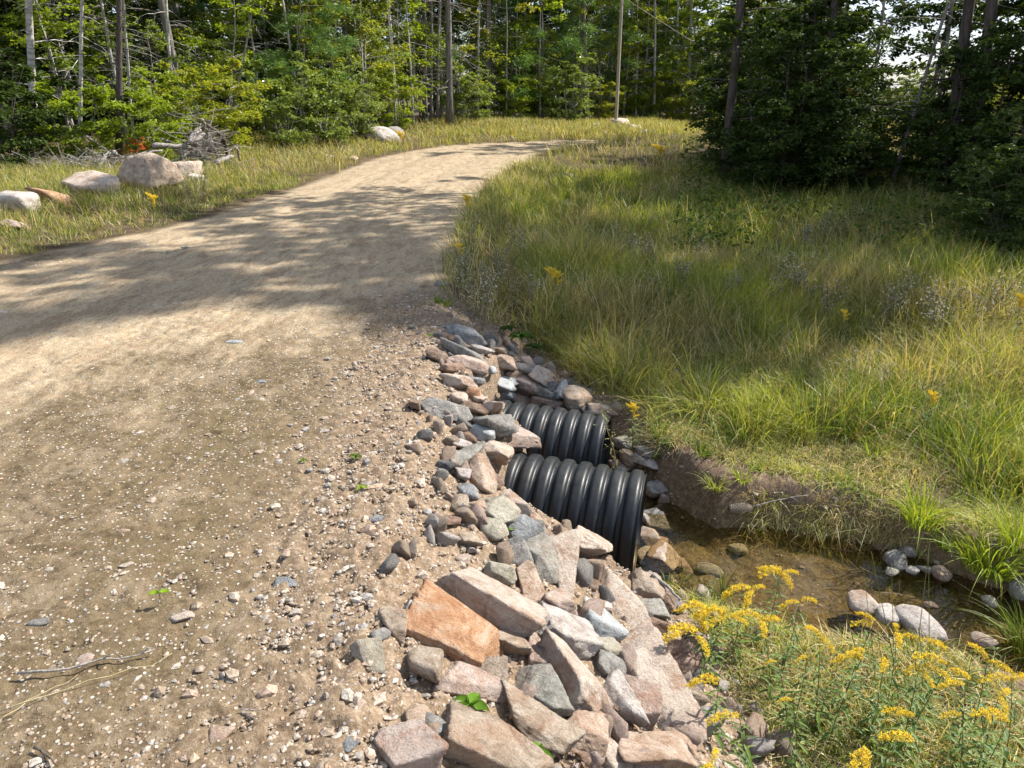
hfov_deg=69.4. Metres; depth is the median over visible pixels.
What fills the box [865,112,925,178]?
bush
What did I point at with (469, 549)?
riprap stone
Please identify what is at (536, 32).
sapling
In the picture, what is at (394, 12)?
tree
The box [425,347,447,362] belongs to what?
riprap stone
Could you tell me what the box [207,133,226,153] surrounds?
dead branch
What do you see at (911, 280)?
aster
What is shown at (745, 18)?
sapling
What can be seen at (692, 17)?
tree
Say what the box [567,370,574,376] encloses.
stone
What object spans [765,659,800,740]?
goldenrod
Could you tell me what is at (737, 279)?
aster
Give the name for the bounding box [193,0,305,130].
sapling
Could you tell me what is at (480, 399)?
riprap stone
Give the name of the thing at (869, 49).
sapling
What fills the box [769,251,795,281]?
aster
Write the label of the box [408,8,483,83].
sapling
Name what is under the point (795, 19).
sapling
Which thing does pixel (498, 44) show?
tree
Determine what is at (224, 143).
dead branch
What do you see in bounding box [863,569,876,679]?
rush stalk
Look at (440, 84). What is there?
tree
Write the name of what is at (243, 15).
sapling
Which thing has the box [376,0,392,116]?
tree
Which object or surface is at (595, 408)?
riprap stone
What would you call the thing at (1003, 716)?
goldenrod
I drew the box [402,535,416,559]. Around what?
stone
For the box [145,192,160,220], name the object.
goldenrod
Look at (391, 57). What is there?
tree
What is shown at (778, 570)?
goldenrod
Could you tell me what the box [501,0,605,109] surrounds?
sapling
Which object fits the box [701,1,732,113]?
tree
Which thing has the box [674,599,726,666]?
goldenrod
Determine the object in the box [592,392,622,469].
dry weed
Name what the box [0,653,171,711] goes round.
straw stalk
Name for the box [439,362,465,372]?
riprap stone
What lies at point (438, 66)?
tree
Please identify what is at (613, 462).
riprap stone
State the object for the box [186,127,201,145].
dead branch
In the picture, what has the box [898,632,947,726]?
goldenrod
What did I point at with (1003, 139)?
bush
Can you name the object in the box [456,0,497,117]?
tree
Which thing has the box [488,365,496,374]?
riprap stone
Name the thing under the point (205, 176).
aster
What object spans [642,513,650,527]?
stone
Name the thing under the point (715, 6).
sapling
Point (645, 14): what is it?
tree
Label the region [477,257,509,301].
aster
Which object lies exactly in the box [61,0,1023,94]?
sky
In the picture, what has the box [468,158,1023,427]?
grass stalks
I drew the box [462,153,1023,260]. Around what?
meadow grass
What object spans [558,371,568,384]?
stone
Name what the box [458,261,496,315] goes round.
aster
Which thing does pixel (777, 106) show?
bush
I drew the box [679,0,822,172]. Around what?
sapling
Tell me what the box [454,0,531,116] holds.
sapling
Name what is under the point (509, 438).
stone
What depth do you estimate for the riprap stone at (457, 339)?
5.27 m
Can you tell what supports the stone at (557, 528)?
on the ground at (708, 542)
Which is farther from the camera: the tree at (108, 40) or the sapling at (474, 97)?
the sapling at (474, 97)
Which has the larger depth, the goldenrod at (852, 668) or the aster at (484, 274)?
the aster at (484, 274)
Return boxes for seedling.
[148,588,169,604]
[348,453,361,459]
[356,484,367,490]
[454,692,489,710]
[499,325,516,331]
[508,331,532,350]
[523,343,543,352]
[533,741,553,758]
[658,438,674,447]
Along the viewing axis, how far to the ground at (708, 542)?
4.53 m
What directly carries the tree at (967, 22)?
on the ground at (708, 542)
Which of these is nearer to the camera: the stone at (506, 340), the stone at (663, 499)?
the stone at (663, 499)
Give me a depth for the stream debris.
4.04 m
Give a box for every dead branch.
[86,135,107,150]
[96,151,110,167]
[110,150,117,164]
[126,148,162,157]
[151,142,190,148]
[161,138,173,143]
[172,146,206,161]
[179,150,211,160]
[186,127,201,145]
[192,133,204,146]
[201,118,207,133]
[206,123,221,137]
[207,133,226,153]
[214,152,233,165]
[221,136,227,154]
[235,147,240,160]
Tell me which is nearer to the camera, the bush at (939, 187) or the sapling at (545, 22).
the bush at (939, 187)
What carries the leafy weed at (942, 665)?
on the ground at (708, 542)
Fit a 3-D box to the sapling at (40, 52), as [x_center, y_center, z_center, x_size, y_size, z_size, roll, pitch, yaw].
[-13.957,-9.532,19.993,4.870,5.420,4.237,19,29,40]
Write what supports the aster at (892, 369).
on the ground at (708, 542)
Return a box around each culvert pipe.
[492,399,611,466]
[504,451,646,572]
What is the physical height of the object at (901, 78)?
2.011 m
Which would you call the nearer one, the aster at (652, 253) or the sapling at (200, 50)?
the aster at (652, 253)
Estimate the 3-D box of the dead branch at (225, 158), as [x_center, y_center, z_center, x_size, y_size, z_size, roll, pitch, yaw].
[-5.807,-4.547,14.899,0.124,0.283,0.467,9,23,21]
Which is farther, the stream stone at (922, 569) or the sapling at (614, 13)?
the sapling at (614, 13)
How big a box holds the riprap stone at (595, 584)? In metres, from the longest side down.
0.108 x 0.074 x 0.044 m
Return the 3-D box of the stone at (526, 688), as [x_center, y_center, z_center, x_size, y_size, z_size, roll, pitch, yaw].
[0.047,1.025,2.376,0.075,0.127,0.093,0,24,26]
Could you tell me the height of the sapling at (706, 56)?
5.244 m
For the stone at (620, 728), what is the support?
on the ground at (708, 542)
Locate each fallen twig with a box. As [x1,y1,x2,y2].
[17,647,154,674]
[33,746,55,764]
[241,705,263,710]
[651,572,680,600]
[752,495,807,506]
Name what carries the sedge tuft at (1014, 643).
on the ground at (708, 542)
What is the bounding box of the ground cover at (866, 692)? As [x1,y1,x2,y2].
[671,578,1023,767]
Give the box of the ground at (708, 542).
[0,94,1023,767]
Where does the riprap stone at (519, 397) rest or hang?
on the ground at (708, 542)
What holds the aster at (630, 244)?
on the ground at (708, 542)
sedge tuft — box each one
[424,287,458,307]
[643,401,681,442]
[661,571,695,595]
[666,553,705,581]
[676,435,719,458]
[692,563,757,605]
[695,471,731,492]
[724,459,761,488]
[742,453,768,472]
[812,408,908,449]
[833,430,909,460]
[856,457,1023,551]
[899,503,1023,598]
[903,482,1023,559]
[905,522,977,555]
[953,580,1023,663]
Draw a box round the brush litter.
[0,82,258,171]
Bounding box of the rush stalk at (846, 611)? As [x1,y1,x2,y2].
[833,560,857,658]
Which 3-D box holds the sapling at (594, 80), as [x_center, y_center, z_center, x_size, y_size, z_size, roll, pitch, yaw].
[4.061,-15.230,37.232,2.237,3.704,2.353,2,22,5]
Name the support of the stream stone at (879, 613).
in the water
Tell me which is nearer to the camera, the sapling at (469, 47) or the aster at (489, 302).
the aster at (489, 302)
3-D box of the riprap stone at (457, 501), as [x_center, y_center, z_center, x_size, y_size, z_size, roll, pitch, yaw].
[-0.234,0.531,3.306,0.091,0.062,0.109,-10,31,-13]
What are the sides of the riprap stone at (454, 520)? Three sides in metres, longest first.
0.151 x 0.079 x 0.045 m
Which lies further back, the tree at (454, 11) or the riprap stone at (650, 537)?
the tree at (454, 11)
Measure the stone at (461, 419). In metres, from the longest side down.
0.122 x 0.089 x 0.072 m
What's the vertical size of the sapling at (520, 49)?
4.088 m
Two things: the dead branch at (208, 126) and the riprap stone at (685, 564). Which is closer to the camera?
the riprap stone at (685, 564)
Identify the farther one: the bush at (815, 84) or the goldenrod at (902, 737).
the bush at (815, 84)
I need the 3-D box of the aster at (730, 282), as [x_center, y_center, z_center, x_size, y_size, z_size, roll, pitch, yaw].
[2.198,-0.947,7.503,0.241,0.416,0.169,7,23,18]
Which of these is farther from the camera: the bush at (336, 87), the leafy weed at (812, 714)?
the bush at (336, 87)
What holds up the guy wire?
attached to the utility pole
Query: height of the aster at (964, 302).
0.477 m
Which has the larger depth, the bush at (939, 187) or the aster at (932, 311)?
the bush at (939, 187)
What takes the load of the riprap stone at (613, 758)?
on the ground at (708, 542)
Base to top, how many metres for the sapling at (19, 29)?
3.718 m
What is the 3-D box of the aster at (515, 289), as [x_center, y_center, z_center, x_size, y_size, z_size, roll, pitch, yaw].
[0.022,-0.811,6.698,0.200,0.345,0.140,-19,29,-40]
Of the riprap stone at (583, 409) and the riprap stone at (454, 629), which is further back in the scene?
the riprap stone at (583, 409)
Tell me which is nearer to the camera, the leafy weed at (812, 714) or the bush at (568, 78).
the leafy weed at (812, 714)
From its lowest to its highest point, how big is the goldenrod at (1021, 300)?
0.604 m
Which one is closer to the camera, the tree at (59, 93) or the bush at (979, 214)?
the bush at (979, 214)
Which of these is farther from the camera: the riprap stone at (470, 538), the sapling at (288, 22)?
the sapling at (288, 22)
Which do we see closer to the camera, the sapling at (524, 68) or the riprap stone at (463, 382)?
the riprap stone at (463, 382)
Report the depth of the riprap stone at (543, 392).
5.59 m
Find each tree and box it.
[0,0,97,136]
[0,48,14,135]
[7,0,114,150]
[11,0,77,129]
[18,0,85,155]
[39,0,94,126]
[59,0,172,159]
[68,0,115,126]
[76,0,127,112]
[84,0,146,144]
[89,0,165,152]
[122,0,218,136]
[123,8,194,129]
[134,0,198,141]
[139,1,223,130]
[215,1,283,135]
[225,0,243,126]
[230,0,302,132]
[235,0,284,136]
[254,0,309,134]
[262,0,325,132]
[262,0,340,131]
[265,0,302,115]
[308,0,355,119]
[319,0,381,127]
[319,0,392,125]
[353,0,414,124]
[354,0,382,121]
[362,0,412,125]
[372,0,421,118]
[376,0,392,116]
[395,0,440,126]
[395,0,474,120]
[399,1,442,121]
[400,0,445,122]
[412,1,469,120]
[415,0,465,117]
[417,0,496,126]
[419,2,434,118]
[420,10,464,115]
[441,0,474,114]
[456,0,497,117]
[463,0,506,113]
[463,0,511,117]
[481,0,540,115]
[492,3,503,111]
[494,0,537,116]
[500,0,519,108]
[519,0,563,99]
[519,0,567,117]
[523,0,562,118]
[541,3,608,113]
[549,2,615,118]
[559,0,615,119]
[565,0,613,112]
[574,2,607,114]
[577,7,622,113]
[597,0,628,113]
[606,0,653,105]
[606,1,651,116]
[616,0,666,118]
[626,0,667,113]
[628,0,670,106]
[629,1,661,112]
[635,0,658,115]
[638,0,694,117]
[644,0,688,116]
[645,2,671,115]
[657,0,697,118]
[657,0,717,118]
[662,0,795,182]
[664,0,700,95]
[672,0,714,50]
[686,1,708,114]
[693,0,728,114]
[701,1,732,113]
[754,0,888,184]
[849,0,931,166]
[863,0,1023,181]
[873,0,1015,182]
[890,0,982,133]
[905,0,1023,141]
[925,0,954,97]
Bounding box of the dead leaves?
[508,571,976,767]
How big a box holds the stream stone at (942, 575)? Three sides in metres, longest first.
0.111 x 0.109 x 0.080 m
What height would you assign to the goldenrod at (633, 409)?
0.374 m
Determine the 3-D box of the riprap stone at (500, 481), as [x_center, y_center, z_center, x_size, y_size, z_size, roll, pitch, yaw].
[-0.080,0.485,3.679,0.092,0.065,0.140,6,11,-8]
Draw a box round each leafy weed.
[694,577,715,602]
[783,630,800,664]
[807,687,829,739]
[835,667,845,695]
[851,700,884,729]
[868,652,881,699]
[869,730,899,761]
[889,673,919,706]
[929,661,955,695]
[935,663,950,684]
[955,653,978,703]
[957,694,980,726]
[983,645,1002,673]
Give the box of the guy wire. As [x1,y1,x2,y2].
[627,0,716,56]
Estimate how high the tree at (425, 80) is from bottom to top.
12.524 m
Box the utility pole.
[614,0,622,119]
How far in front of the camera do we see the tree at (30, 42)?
15.45 m
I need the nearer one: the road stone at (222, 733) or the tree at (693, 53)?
the road stone at (222, 733)
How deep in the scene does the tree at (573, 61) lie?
34.73 m
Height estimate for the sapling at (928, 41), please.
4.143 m
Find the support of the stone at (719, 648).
on the ground at (708, 542)
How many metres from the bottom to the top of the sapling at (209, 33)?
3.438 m
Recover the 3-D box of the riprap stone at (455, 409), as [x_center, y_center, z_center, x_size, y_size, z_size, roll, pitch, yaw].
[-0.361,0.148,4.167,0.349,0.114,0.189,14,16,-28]
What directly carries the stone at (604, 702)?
on the ground at (708, 542)
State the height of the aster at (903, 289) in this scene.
0.595 m
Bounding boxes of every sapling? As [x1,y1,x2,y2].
[0,0,83,134]
[0,0,140,143]
[0,0,150,134]
[0,1,47,69]
[0,9,54,95]
[0,9,71,131]
[0,48,92,95]
[2,0,111,124]
[58,0,161,94]
[78,0,167,130]
[94,0,211,134]
[97,0,206,114]
[102,18,212,140]
[105,0,245,101]
[108,0,228,101]
[111,0,233,69]
[127,0,229,116]
[157,0,243,121]
[159,27,232,130]
[171,0,276,136]
[192,19,263,134]
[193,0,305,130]
[208,2,277,115]
[210,0,337,130]
[210,5,301,118]
[221,0,291,103]
[221,16,296,126]
[240,0,362,139]
[256,0,332,98]
[257,0,332,120]
[283,0,341,104]
[285,5,355,120]
[288,0,361,128]
[294,1,375,101]
[294,2,385,89]
[308,0,416,124]
[308,0,425,124]
[315,0,389,111]
[323,0,425,120]
[340,0,404,113]
[347,0,418,113]
[350,0,440,102]
[357,1,433,117]
[362,0,444,121]
[373,1,453,113]
[381,0,465,101]
[382,0,464,120]
[383,25,421,115]
[388,0,484,113]
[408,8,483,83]
[417,0,509,116]
[422,0,457,102]
[452,42,476,108]
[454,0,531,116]
[460,0,541,109]
[461,19,511,113]
[462,21,524,113]
[480,0,594,114]
[480,19,542,103]
[492,30,538,113]
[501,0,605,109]
[501,9,575,114]
[518,27,564,115]
[530,0,602,110]
[538,37,570,106]
[540,28,575,106]
[551,0,653,116]
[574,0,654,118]
[575,0,641,110]
[578,44,610,115]
[589,9,643,106]
[589,11,642,118]
[598,23,656,117]
[604,17,649,102]
[612,11,688,113]
[620,38,661,110]
[627,0,709,111]
[640,37,701,119]
[644,6,700,110]
[648,23,704,117]
[656,0,723,86]
[657,17,703,107]
[666,0,733,103]
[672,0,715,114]
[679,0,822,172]
[679,15,739,74]
[682,11,844,195]
[683,15,775,130]
[700,6,788,129]
[705,0,868,155]
[706,36,743,76]
[709,0,823,105]
[713,0,783,75]
[714,6,751,62]
[723,0,893,170]
[733,24,870,191]
[758,4,853,96]
[765,0,937,171]
[772,32,903,184]
[782,1,879,106]
[820,66,903,182]
[821,13,890,124]
[838,21,902,137]
[854,0,945,156]
[873,0,1023,149]
[887,0,1023,161]
[888,38,999,172]
[891,3,1023,188]
[897,47,1021,192]
[903,0,1022,126]
[927,35,1023,87]
[931,2,1023,164]
[950,54,1023,172]
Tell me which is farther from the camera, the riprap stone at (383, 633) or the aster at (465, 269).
the aster at (465, 269)
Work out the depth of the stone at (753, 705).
3.07 m
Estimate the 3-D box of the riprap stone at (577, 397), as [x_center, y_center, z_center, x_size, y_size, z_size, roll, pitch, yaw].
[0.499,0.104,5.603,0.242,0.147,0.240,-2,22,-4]
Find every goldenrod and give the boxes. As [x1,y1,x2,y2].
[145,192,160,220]
[395,130,404,155]
[452,243,464,278]
[462,194,473,247]
[544,267,566,329]
[544,269,562,316]
[620,401,640,445]
[652,143,667,171]
[662,622,723,689]
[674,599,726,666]
[682,672,732,755]
[691,604,748,680]
[696,748,719,767]
[704,709,761,767]
[719,582,764,667]
[728,609,788,706]
[754,565,798,633]
[763,596,817,682]
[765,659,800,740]
[773,655,818,745]
[776,697,811,767]
[796,625,837,735]
[812,647,864,749]
[822,611,875,722]
[839,309,851,347]
[846,745,871,767]
[849,657,896,757]
[862,705,920,767]
[869,622,908,725]
[878,729,931,767]
[884,651,970,766]
[884,662,952,765]
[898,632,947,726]
[917,390,938,439]
[934,678,978,767]
[939,710,978,767]
[944,641,1012,766]
[951,688,1010,767]
[965,706,999,767]
[969,706,1008,767]
[973,671,1023,767]
[1011,293,1023,344]
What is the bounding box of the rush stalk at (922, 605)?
[914,543,929,672]
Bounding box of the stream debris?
[826,538,1010,659]
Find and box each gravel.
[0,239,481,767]
[89,286,799,767]
[632,443,1023,690]
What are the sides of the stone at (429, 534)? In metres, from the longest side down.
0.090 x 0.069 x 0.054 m
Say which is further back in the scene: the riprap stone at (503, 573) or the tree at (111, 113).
the tree at (111, 113)
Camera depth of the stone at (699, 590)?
3.80 m
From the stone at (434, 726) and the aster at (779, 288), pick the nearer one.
the stone at (434, 726)
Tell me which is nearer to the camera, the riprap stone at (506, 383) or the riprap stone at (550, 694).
the riprap stone at (550, 694)
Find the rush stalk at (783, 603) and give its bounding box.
[752,525,812,675]
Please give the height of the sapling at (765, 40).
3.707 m
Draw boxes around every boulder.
[0,190,40,214]
[0,219,29,229]
[24,186,73,207]
[61,170,120,197]
[117,152,184,192]
[172,161,202,177]
[186,173,206,184]
[356,126,401,142]
[388,126,403,136]
[611,118,630,124]
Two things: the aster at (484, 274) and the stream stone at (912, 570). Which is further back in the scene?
the aster at (484, 274)
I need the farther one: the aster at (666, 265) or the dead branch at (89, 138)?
the dead branch at (89, 138)
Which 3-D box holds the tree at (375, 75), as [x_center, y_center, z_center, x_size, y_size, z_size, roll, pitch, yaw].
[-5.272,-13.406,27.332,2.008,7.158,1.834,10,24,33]
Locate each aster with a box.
[181,175,202,210]
[187,165,210,201]
[440,244,464,298]
[455,267,492,319]
[456,246,473,283]
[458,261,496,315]
[461,274,497,331]
[474,261,498,304]
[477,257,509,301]
[489,253,508,294]
[491,244,510,278]
[498,224,527,268]
[506,221,527,253]
[506,275,520,310]
[517,229,533,256]
[521,270,543,311]
[525,274,544,310]
[622,232,636,255]
[635,232,656,262]
[638,268,664,302]
[644,241,659,261]
[657,254,679,274]
[668,251,693,288]
[690,238,708,266]
[720,270,741,296]
[726,268,747,290]
[767,266,794,304]
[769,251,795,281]
[779,245,823,278]
[787,262,806,291]
[789,264,808,288]
[799,268,820,301]
[800,220,822,252]
[803,221,814,239]
[812,244,832,264]
[817,276,849,327]
[821,203,847,238]
[846,344,881,380]
[855,200,873,222]
[879,274,916,323]
[879,286,912,325]
[880,360,908,383]
[894,266,921,296]
[916,284,962,334]
[920,291,948,340]
[921,370,947,401]
[922,278,963,313]
[923,276,953,324]
[950,283,993,328]
[951,282,981,310]
[969,290,1003,315]
[976,269,1023,316]
[992,269,1023,306]
[994,293,1023,335]
[996,285,1021,318]
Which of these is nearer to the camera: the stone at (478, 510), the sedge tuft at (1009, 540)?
the stone at (478, 510)
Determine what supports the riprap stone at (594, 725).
on the ground at (708, 542)
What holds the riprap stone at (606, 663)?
on the ground at (708, 542)
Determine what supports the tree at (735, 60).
on the ground at (708, 542)
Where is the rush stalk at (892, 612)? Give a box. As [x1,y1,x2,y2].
[891,564,893,653]
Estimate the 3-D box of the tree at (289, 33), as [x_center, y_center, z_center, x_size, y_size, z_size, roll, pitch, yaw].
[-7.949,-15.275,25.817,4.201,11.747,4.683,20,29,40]
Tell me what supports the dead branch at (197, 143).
on the brush litter
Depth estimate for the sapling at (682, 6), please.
39.11 m
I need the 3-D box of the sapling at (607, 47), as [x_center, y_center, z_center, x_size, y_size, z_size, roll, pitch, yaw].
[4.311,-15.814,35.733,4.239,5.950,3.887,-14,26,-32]
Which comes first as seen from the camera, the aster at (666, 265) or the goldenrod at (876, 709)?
the goldenrod at (876, 709)
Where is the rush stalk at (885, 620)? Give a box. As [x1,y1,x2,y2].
[871,552,898,682]
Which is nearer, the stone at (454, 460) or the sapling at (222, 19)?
the stone at (454, 460)
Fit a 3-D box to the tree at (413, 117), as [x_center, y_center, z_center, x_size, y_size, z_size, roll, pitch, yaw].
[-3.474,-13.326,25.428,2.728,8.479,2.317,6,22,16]
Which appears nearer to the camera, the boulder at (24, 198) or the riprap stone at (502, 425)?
the riprap stone at (502, 425)
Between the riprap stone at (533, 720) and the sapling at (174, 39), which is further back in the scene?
the sapling at (174, 39)
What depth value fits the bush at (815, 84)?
14.70 m
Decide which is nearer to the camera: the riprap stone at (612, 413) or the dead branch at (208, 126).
the riprap stone at (612, 413)
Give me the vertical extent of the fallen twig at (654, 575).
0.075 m
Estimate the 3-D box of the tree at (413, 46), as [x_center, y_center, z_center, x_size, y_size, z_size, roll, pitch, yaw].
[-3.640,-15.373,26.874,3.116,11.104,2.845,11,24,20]
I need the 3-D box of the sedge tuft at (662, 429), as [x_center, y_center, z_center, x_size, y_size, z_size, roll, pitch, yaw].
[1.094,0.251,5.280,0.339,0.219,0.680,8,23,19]
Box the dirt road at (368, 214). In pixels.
[0,140,594,767]
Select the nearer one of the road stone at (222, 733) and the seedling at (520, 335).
the road stone at (222, 733)
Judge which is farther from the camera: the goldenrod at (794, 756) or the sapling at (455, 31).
the sapling at (455, 31)
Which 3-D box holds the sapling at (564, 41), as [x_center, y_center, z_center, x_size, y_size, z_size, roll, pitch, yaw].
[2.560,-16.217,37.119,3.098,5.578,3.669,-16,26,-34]
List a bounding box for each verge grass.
[0,110,702,178]
[0,156,316,254]
[417,112,718,140]
[421,155,566,358]
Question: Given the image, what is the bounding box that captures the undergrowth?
[670,134,1023,258]
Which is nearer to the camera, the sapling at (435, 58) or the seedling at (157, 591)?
the seedling at (157, 591)
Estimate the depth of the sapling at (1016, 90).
12.60 m
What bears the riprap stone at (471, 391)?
on the ground at (708, 542)
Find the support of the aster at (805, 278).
on the ground at (708, 542)
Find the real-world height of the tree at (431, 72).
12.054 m
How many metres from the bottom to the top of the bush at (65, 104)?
1.756 m
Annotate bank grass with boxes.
[611,354,1023,561]
[722,466,940,578]
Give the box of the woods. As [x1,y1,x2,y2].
[0,0,723,125]
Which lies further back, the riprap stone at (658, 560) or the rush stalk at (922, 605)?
the riprap stone at (658, 560)
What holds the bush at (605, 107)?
on the ground at (708, 542)
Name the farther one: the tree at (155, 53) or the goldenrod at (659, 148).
the tree at (155, 53)
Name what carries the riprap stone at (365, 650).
on the dirt road at (368, 214)
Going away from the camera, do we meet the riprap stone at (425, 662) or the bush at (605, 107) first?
the riprap stone at (425, 662)
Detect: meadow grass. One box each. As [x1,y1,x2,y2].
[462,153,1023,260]
[484,214,1023,512]
[516,111,1022,170]
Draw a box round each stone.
[25,617,49,625]
[76,653,94,663]
[116,529,129,531]
[170,610,194,622]
[209,726,235,744]
[225,340,242,342]
[273,576,297,587]
[342,736,358,752]
[349,637,385,673]
[357,526,372,535]
[369,514,384,522]
[369,627,390,640]
[373,719,448,767]
[377,606,406,643]
[378,553,399,574]
[392,540,410,559]
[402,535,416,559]
[403,600,411,609]
[404,443,423,455]
[404,704,430,720]
[406,578,504,666]
[407,398,420,409]
[407,497,418,507]
[407,646,443,683]
[416,429,432,441]
[420,397,472,421]
[424,525,435,546]
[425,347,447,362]
[425,413,432,421]
[425,514,438,527]
[425,712,446,737]
[426,722,439,730]
[431,475,447,494]
[431,661,506,703]
[433,332,446,338]
[433,420,443,436]
[434,280,450,285]
[434,468,448,480]
[434,516,448,532]
[434,567,547,636]
[435,532,461,546]
[436,460,456,472]
[438,373,478,389]
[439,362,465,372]
[440,337,487,362]
[441,445,455,459]
[442,435,459,445]
[442,699,554,767]
[444,409,452,414]
[444,414,452,426]
[445,491,453,501]
[445,515,460,524]
[446,323,487,346]
[446,334,453,339]
[448,355,489,375]
[449,392,467,404]
[449,458,459,467]
[450,430,475,441]
[450,494,468,510]
[451,335,466,347]
[451,422,467,434]
[452,438,471,447]
[453,467,471,480]
[454,441,485,466]
[454,507,477,526]
[455,416,471,428]
[455,553,469,565]
[456,431,464,439]
[457,483,478,501]
[458,654,508,680]
[459,532,483,546]
[460,400,488,415]
[460,460,469,478]
[465,387,481,396]
[466,546,477,552]
[468,423,495,441]
[469,452,497,493]
[469,500,486,508]
[470,344,494,354]
[470,503,487,527]
[471,414,518,437]
[472,377,485,386]
[472,394,487,402]
[475,373,488,377]
[479,517,508,540]
[480,495,520,523]
[482,401,504,412]
[483,561,516,584]
[484,333,497,343]
[484,440,513,465]
[485,339,495,354]
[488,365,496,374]
[494,346,506,354]
[494,392,499,400]
[496,353,517,370]
[496,473,504,489]
[496,541,513,564]
[497,376,518,391]
[498,629,532,655]
[499,488,534,515]
[501,679,585,754]
[502,336,512,347]
[502,391,515,399]
[502,434,511,441]
[503,537,533,566]
[505,370,524,377]
[506,514,545,540]
[507,345,515,354]
[508,425,541,448]
[511,392,529,405]
[514,663,574,719]
[515,362,534,373]
[515,375,538,394]
[515,386,530,395]
[515,560,545,602]
[519,682,536,698]
[520,356,534,365]
[526,532,558,583]
[526,632,548,665]
[528,365,553,386]
[529,510,548,528]
[530,395,552,406]
[532,380,560,401]
[533,357,543,365]
[534,519,544,527]
[535,601,605,660]
[536,629,613,711]
[537,645,544,651]
[542,399,564,408]
[542,588,577,615]
[543,381,556,391]
[546,379,567,398]
[547,362,556,374]
[549,527,580,599]
[553,524,562,534]
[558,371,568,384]
[561,519,571,529]
[562,385,592,409]
[566,710,608,764]
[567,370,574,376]
[567,378,587,388]
[576,525,612,556]
[576,558,592,586]
[579,404,586,412]
[579,598,603,616]
[582,596,628,641]
[587,403,610,416]
[587,559,604,581]
[588,577,601,591]
[590,751,604,767]
[594,649,626,678]
[599,584,615,602]
[600,563,651,629]
[600,637,622,655]
[600,704,628,743]
[602,698,606,706]
[602,738,632,767]
[603,669,649,727]
[604,409,618,416]
[604,714,612,737]
[608,459,633,471]
[610,402,621,412]
[612,435,633,448]
[618,448,636,467]
[618,643,637,674]
[618,731,699,767]
[620,615,627,622]
[620,623,706,751]
[624,675,662,730]
[628,567,642,580]
[632,568,665,599]
[633,452,657,468]
[633,747,663,767]
[635,445,655,458]
[637,546,649,564]
[639,598,670,619]
[640,526,661,546]
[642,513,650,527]
[644,508,672,535]
[646,479,667,498]
[646,540,679,574]
[650,617,669,635]
[654,504,664,511]
[657,493,668,509]
[660,536,668,542]
[662,590,676,612]
[662,726,677,730]
[667,639,705,674]
[669,720,701,745]
[672,596,682,613]
[673,557,692,574]
[676,589,687,599]
[682,624,705,638]
[683,671,692,683]
[690,632,712,656]
[690,687,709,706]
[692,685,700,693]
[693,668,704,689]
[694,584,710,602]
[695,562,723,577]
[700,706,732,737]
[705,663,718,684]
[708,610,723,622]
[713,644,724,655]
[717,679,729,691]
[719,696,740,715]
[726,543,747,554]
[744,736,775,758]
[745,712,767,737]
[750,702,760,712]
[765,726,799,761]
[847,590,878,617]
[868,543,888,553]
[875,603,902,629]
[883,549,907,572]
[885,567,899,576]
[894,604,947,641]
[899,545,918,557]
[905,565,919,575]
[915,565,931,574]
[923,601,937,608]
[932,565,952,584]
[970,631,998,647]
[980,595,997,608]
[1007,577,1023,603]
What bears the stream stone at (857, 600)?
in the water
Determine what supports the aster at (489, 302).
on the ground at (708, 542)
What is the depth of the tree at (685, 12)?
36.85 m
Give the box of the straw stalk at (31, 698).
[0,676,75,719]
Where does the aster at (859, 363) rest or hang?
on the ground at (708, 542)
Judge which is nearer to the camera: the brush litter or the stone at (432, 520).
the stone at (432, 520)
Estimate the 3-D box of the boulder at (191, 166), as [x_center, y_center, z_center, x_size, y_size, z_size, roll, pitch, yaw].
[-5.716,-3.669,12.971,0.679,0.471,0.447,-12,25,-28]
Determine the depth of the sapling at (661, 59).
37.41 m
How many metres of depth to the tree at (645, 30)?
39.92 m
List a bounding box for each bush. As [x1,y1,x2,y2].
[0,63,63,168]
[0,72,89,156]
[5,74,132,161]
[97,79,191,159]
[107,63,208,151]
[117,138,149,154]
[146,56,272,154]
[236,57,334,147]
[279,50,380,143]
[320,67,387,139]
[361,70,429,127]
[429,60,496,119]
[491,72,545,118]
[509,74,571,117]
[535,51,603,120]
[577,81,625,119]
[605,65,683,118]
[644,66,708,121]
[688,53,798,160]
[690,68,840,176]
[695,105,766,166]
[698,128,791,194]
[730,96,837,198]
[762,66,858,162]
[783,93,886,198]
[837,129,903,195]
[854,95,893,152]
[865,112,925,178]
[880,82,909,118]
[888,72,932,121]
[890,98,971,184]
[899,61,954,104]
[900,111,1023,194]
[914,154,1023,225]
[931,117,1023,200]
[938,165,1023,265]
[950,107,1023,236]
[953,134,1023,234]
[988,77,1023,118]
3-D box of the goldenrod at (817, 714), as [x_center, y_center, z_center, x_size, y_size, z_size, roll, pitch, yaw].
[1.196,1.184,2.920,0.176,0.476,0.156,15,26,34]
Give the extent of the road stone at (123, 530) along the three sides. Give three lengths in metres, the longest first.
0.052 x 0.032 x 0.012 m
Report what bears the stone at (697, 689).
on the ground at (708, 542)
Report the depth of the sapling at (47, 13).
18.62 m
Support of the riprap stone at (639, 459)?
on the ground at (708, 542)
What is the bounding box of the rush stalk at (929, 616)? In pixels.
[928,548,929,654]
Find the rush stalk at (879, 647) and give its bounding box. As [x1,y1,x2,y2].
[873,604,888,710]
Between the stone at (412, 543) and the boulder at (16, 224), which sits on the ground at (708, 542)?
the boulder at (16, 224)
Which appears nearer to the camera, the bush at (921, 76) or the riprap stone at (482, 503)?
the riprap stone at (482, 503)

